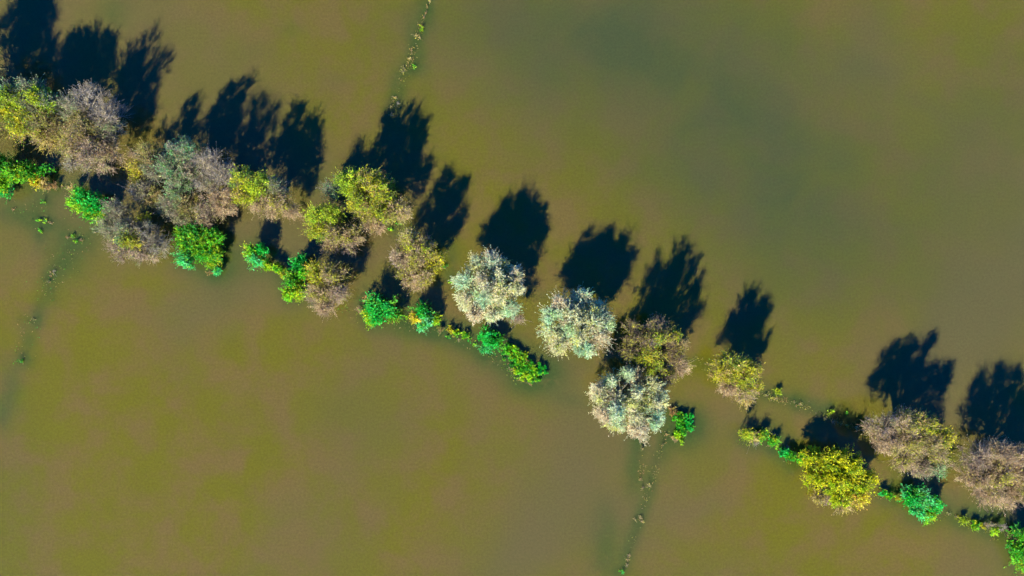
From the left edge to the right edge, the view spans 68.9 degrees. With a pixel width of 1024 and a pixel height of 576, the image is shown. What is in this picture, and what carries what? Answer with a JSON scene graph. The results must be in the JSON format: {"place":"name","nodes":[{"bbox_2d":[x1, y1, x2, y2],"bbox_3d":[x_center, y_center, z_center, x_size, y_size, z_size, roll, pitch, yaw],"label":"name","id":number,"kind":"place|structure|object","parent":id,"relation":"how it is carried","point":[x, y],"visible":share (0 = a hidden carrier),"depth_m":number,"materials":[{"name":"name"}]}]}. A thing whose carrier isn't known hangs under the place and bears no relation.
{"place":"outdoors","nodes":[
{"label":"outdoors","id":0,"kind":"place"},
{"bbox_2d":[0,0,1023,575],"bbox_3d":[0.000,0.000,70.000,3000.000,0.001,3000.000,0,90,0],"label":"water","id":1,"kind":"structure","parent":0,"point":[816,206],"depth_m":70.00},
{"bbox_2d":[0,57,10,140],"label":"broadleaf tree","id":2,"kind":"object","parent":1,"relation":"on","point":[1,129],"visible":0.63,"depth_m":66.68,"materials":[{"name":"green plant"}]},
{"bbox_2d":[0,152,40,203],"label":"green bush","id":3,"kind":"object","parent":1,"relation":"on","point":[9,168],"visible":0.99,"depth_m":68.14,"materials":[{"name":"green plant"}]},
{"bbox_2d":[0,74,73,155],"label":"broadleaf tree","id":4,"kind":"object","parent":1,"relation":"on","point":[26,113],"visible":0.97,"depth_m":65.48,"materials":[{"name":"green plant"}]},
{"bbox_2d":[27,163,57,191],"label":"yellow bush","id":5,"kind":"object","parent":1,"relation":"on","point":[37,184],"visible":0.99,"depth_m":69.07,"materials":[{"name":"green plant"}]},
{"bbox_2d":[35,218,53,233],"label":"water plant","id":6,"kind":"object","parent":1,"relation":"on","point":[39,230],"visible":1,"depth_m":69.85,"materials":[{"name":"green plant"}]},
{"bbox_2d":[11,191,88,368],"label":"floating leaves","id":7,"kind":"object","parent":1,"relation":"on","point":[51,275],"visible":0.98,"depth_m":69.97,"materials":[{"name":"green plant"}]},
{"bbox_2d":[64,182,110,227],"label":"green bush","id":8,"kind":"object","parent":1,"relation":"on","point":[84,200],"visible":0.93,"depth_m":67.89,"materials":[{"name":"green plant"}]},
{"bbox_2d":[50,79,138,179],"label":"half bare tree","id":9,"kind":"object","parent":1,"relation":"on","point":[82,118],"visible":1,"depth_m":65.94,"materials":[{"name":"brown plant"}]},
{"bbox_2d":[90,197,173,268],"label":"broadleaf tree","id":10,"kind":"object","parent":1,"relation":"on","point":[128,234],"visible":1,"depth_m":66.61,"materials":[{"name":"brown plant"}]},
{"bbox_2d":[120,140,167,186],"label":"broadleaf tree","id":11,"kind":"object","parent":1,"relation":"on","point":[143,151],"visible":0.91,"depth_m":66.57,"materials":[{"name":"brown plant"}]},
{"bbox_2d":[121,178,174,219],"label":"broadleaf tree","id":12,"kind":"object","parent":1,"relation":"on","point":[144,192],"visible":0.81,"depth_m":67.15,"materials":[{"name":"brown plant"}]},
{"bbox_2d":[147,133,211,230],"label":"broadleaf tree","id":13,"kind":"object","parent":1,"relation":"on","point":[182,182],"visible":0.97,"depth_m":65.95,"materials":[{"name":"green plant"}]},
{"bbox_2d":[170,223,226,269],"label":"green bush","id":14,"kind":"object","parent":1,"relation":"on","point":[190,237],"visible":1,"depth_m":68.10,"materials":[{"name":"green plant"}]},
{"bbox_2d":[185,145,239,228],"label":"half bare tree","id":15,"kind":"object","parent":1,"relation":"on","point":[218,192],"visible":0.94,"depth_m":66.06,"materials":[{"name":"brown plant"}]},
{"bbox_2d":[207,266,221,276],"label":"green bush","id":16,"kind":"object","parent":1,"relation":"on","point":[216,271],"visible":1,"depth_m":69.30,"materials":[{"name":"green plant"}]},
{"bbox_2d":[239,241,269,271],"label":"green bush","id":17,"kind":"object","parent":1,"relation":"on","point":[252,253],"visible":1,"depth_m":68.30,"materials":[{"name":"green plant"}]},
{"bbox_2d":[224,162,303,221],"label":"broadleaf tree","id":18,"kind":"object","parent":1,"relation":"on","point":[250,187],"visible":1,"depth_m":65.78,"materials":[{"name":"green plant"}]},
{"bbox_2d":[259,256,287,279],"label":"green bush","id":19,"kind":"object","parent":1,"relation":"on","point":[275,267],"visible":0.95,"depth_m":69.12,"materials":[{"name":"green plant"}]},
{"bbox_2d":[278,251,310,304],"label":"green bush","id":20,"kind":"object","parent":1,"relation":"on","point":[293,290],"visible":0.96,"depth_m":68.16,"materials":[{"name":"green plant"}]},
{"bbox_2d":[297,254,352,320],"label":"broadleaf tree","id":21,"kind":"object","parent":1,"relation":"on","point":[318,274],"visible":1,"depth_m":67.11,"materials":[{"name":"brown plant"}]},
{"bbox_2d":[299,198,366,256],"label":"broadleaf tree","id":22,"kind":"object","parent":1,"relation":"on","point":[328,215],"visible":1,"depth_m":66.39,"materials":[{"name":"green plant"}]},
{"bbox_2d":[357,295,368,313],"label":"thorn bush","id":23,"kind":"object","parent":1,"relation":"on","point":[359,308],"visible":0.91,"depth_m":69.23,"materials":[{"name":"brown plant"}]},
{"bbox_2d":[316,164,413,235],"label":"broadleaf tree","id":24,"kind":"object","parent":1,"relation":"on","point":[370,208],"visible":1,"depth_m":65.73,"materials":[{"name":"green plant"}]},
{"bbox_2d":[358,289,405,330],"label":"green bush","id":25,"kind":"object","parent":1,"relation":"on","point":[375,310],"visible":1,"depth_m":68.25,"materials":[{"name":"green plant"}]},
{"bbox_2d":[279,282,519,384],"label":"floating leaves","id":26,"kind":"object","parent":1,"relation":"on","point":[430,332],"visible":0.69,"depth_m":69.97,"materials":[{"name":"green plant"}]},
{"bbox_2d":[389,22,422,109],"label":"floating leaves","id":27,"kind":"object","parent":1,"relation":"on","point":[409,59],"visible":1,"depth_m":69.97,"materials":[{"name":"green plant"}]},
{"bbox_2d":[387,222,445,292],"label":"broadleaf tree","id":28,"kind":"object","parent":1,"relation":"on","point":[422,258],"visible":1,"depth_m":66.25,"materials":[{"name":"brown plant"}]},
{"bbox_2d":[407,300,441,335],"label":"green bush","id":29,"kind":"object","parent":1,"relation":"on","point":[421,315],"visible":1,"depth_m":68.60,"materials":[{"name":"green plant"}]},
{"bbox_2d":[438,324,470,339],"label":"green bush","id":30,"kind":"object","parent":1,"relation":"on","point":[457,331],"visible":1,"depth_m":69.63,"materials":[{"name":"green plant"}]},
{"bbox_2d":[448,247,530,326],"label":"pale willow","id":31,"kind":"object","parent":1,"relation":"on","point":[496,288],"visible":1,"depth_m":65.43,"materials":[{"name":"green plant"}]},
{"bbox_2d":[478,324,507,355],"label":"green bush","id":32,"kind":"object","parent":1,"relation":"on","point":[493,341],"visible":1,"depth_m":68.85,"materials":[{"name":"green plant"}]},
{"bbox_2d":[502,356,531,384],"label":"water plant","id":33,"kind":"object","parent":1,"relation":"on","point":[504,359],"visible":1,"depth_m":69.87,"materials":[{"name":"green plant"}]},
{"bbox_2d":[501,340,548,383],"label":"green bush","id":34,"kind":"object","parent":1,"relation":"on","point":[520,355],"visible":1,"depth_m":69.62,"materials":[{"name":"green plant"}]},
{"bbox_2d":[535,281,617,360],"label":"pale willow","id":35,"kind":"object","parent":1,"relation":"on","point":[571,317],"visible":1,"depth_m":65.11,"materials":[{"name":"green plant"}]},
{"bbox_2d":[585,361,669,445],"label":"pale willow","id":36,"kind":"object","parent":1,"relation":"on","point":[634,401],"visible":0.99,"depth_m":65.40,"materials":[{"name":"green plant"}]},
{"bbox_2d":[626,431,670,563],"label":"floating leaves","id":37,"kind":"object","parent":1,"relation":"on","point":[652,482],"visible":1,"depth_m":69.97,"materials":[{"name":"green plant"}]},
{"bbox_2d":[616,313,695,389],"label":"broadleaf tree","id":38,"kind":"object","parent":1,"relation":"on","point":[652,341],"visible":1,"depth_m":65.56,"materials":[{"name":"brown plant"}]},
{"bbox_2d":[668,406,695,444],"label":"green bush","id":39,"kind":"object","parent":1,"relation":"on","point":[682,419],"visible":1,"depth_m":69.60,"materials":[{"name":"green plant"}]},
{"bbox_2d":[704,349,765,411],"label":"broadleaf tree","id":40,"kind":"object","parent":1,"relation":"on","point":[741,382],"visible":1,"depth_m":66.27,"materials":[{"name":"yellow plant"}]},
{"bbox_2d":[738,427,769,446],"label":"green bush","id":41,"kind":"object","parent":1,"relation":"on","point":[761,435],"visible":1,"depth_m":69.13,"materials":[{"name":"green plant"}]},
{"bbox_2d":[767,435,781,447],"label":"green bush","id":42,"kind":"object","parent":1,"relation":"on","point":[773,441],"visible":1,"depth_m":69.44,"materials":[{"name":"green plant"}]},
{"bbox_2d":[772,388,781,394],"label":"water plant","id":43,"kind":"object","parent":1,"relation":"on","point":[778,391],"visible":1,"depth_m":69.62,"materials":[{"name":"green plant"}]},
{"bbox_2d":[701,358,868,435],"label":"floating leaves","id":44,"kind":"object","parent":1,"relation":"on","point":[802,407],"visible":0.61,"depth_m":69.97,"materials":[{"name":"green plant"}]},
{"bbox_2d":[778,448,805,466],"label":"green bush","id":45,"kind":"object","parent":1,"relation":"on","point":[789,454],"visible":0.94,"depth_m":69.32,"materials":[{"name":"green plant"}]},
{"bbox_2d":[798,443,886,515],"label":"broadleaf tree","id":46,"kind":"object","parent":1,"relation":"on","point":[840,471],"visible":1,"depth_m":67.83,"materials":[{"name":"yellow plant"}]},
{"bbox_2d":[824,417,865,433],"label":"water plant","id":47,"kind":"object","parent":1,"relation":"on","point":[846,425],"visible":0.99,"depth_m":69.89,"materials":[{"name":"green plant"}]},
{"bbox_2d":[736,433,1006,540],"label":"floating leaves","id":48,"kind":"object","parent":1,"relation":"on","point":[888,500],"visible":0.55,"depth_m":69.97,"materials":[{"name":"green plant"}]},
{"bbox_2d":[878,489,901,500],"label":"green bush","id":49,"kind":"object","parent":1,"relation":"on","point":[890,496],"visible":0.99,"depth_m":69.47,"materials":[{"name":"green plant"}]},
{"bbox_2d":[856,403,964,483],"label":"broadleaf tree","id":50,"kind":"object","parent":1,"relation":"on","point":[904,428],"visible":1,"depth_m":65.67,"materials":[{"name":"brown plant"}]},
{"bbox_2d":[897,483,946,525],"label":"green bush","id":51,"kind":"object","parent":1,"relation":"on","point":[920,499],"visible":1,"depth_m":68.67,"materials":[{"name":"green plant"}]},
{"bbox_2d":[958,514,988,530],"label":"green bush","id":52,"kind":"object","parent":1,"relation":"on","point":[974,525],"visible":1,"depth_m":69.56,"materials":[{"name":"green plant"}]},
{"bbox_2d":[950,434,1023,514],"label":"broadleaf tree","id":53,"kind":"object","parent":1,"relation":"on","point":[994,476],"visible":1,"depth_m":65.77,"materials":[{"name":"brown plant"}]},
{"bbox_2d":[984,519,1007,536],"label":"bush","id":54,"kind":"object","parent":1,"relation":"in","point":[994,530],"visible":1,"depth_m":69.45,"materials":[{"name":"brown plant"}]},
{"bbox_2d":[1003,519,1023,575],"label":"green bush","id":55,"kind":"object","parent":1,"relation":"on","point":[1017,551],"visible":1,"depth_m":68.78,"materials":[{"name":"green plant"}]}
]}

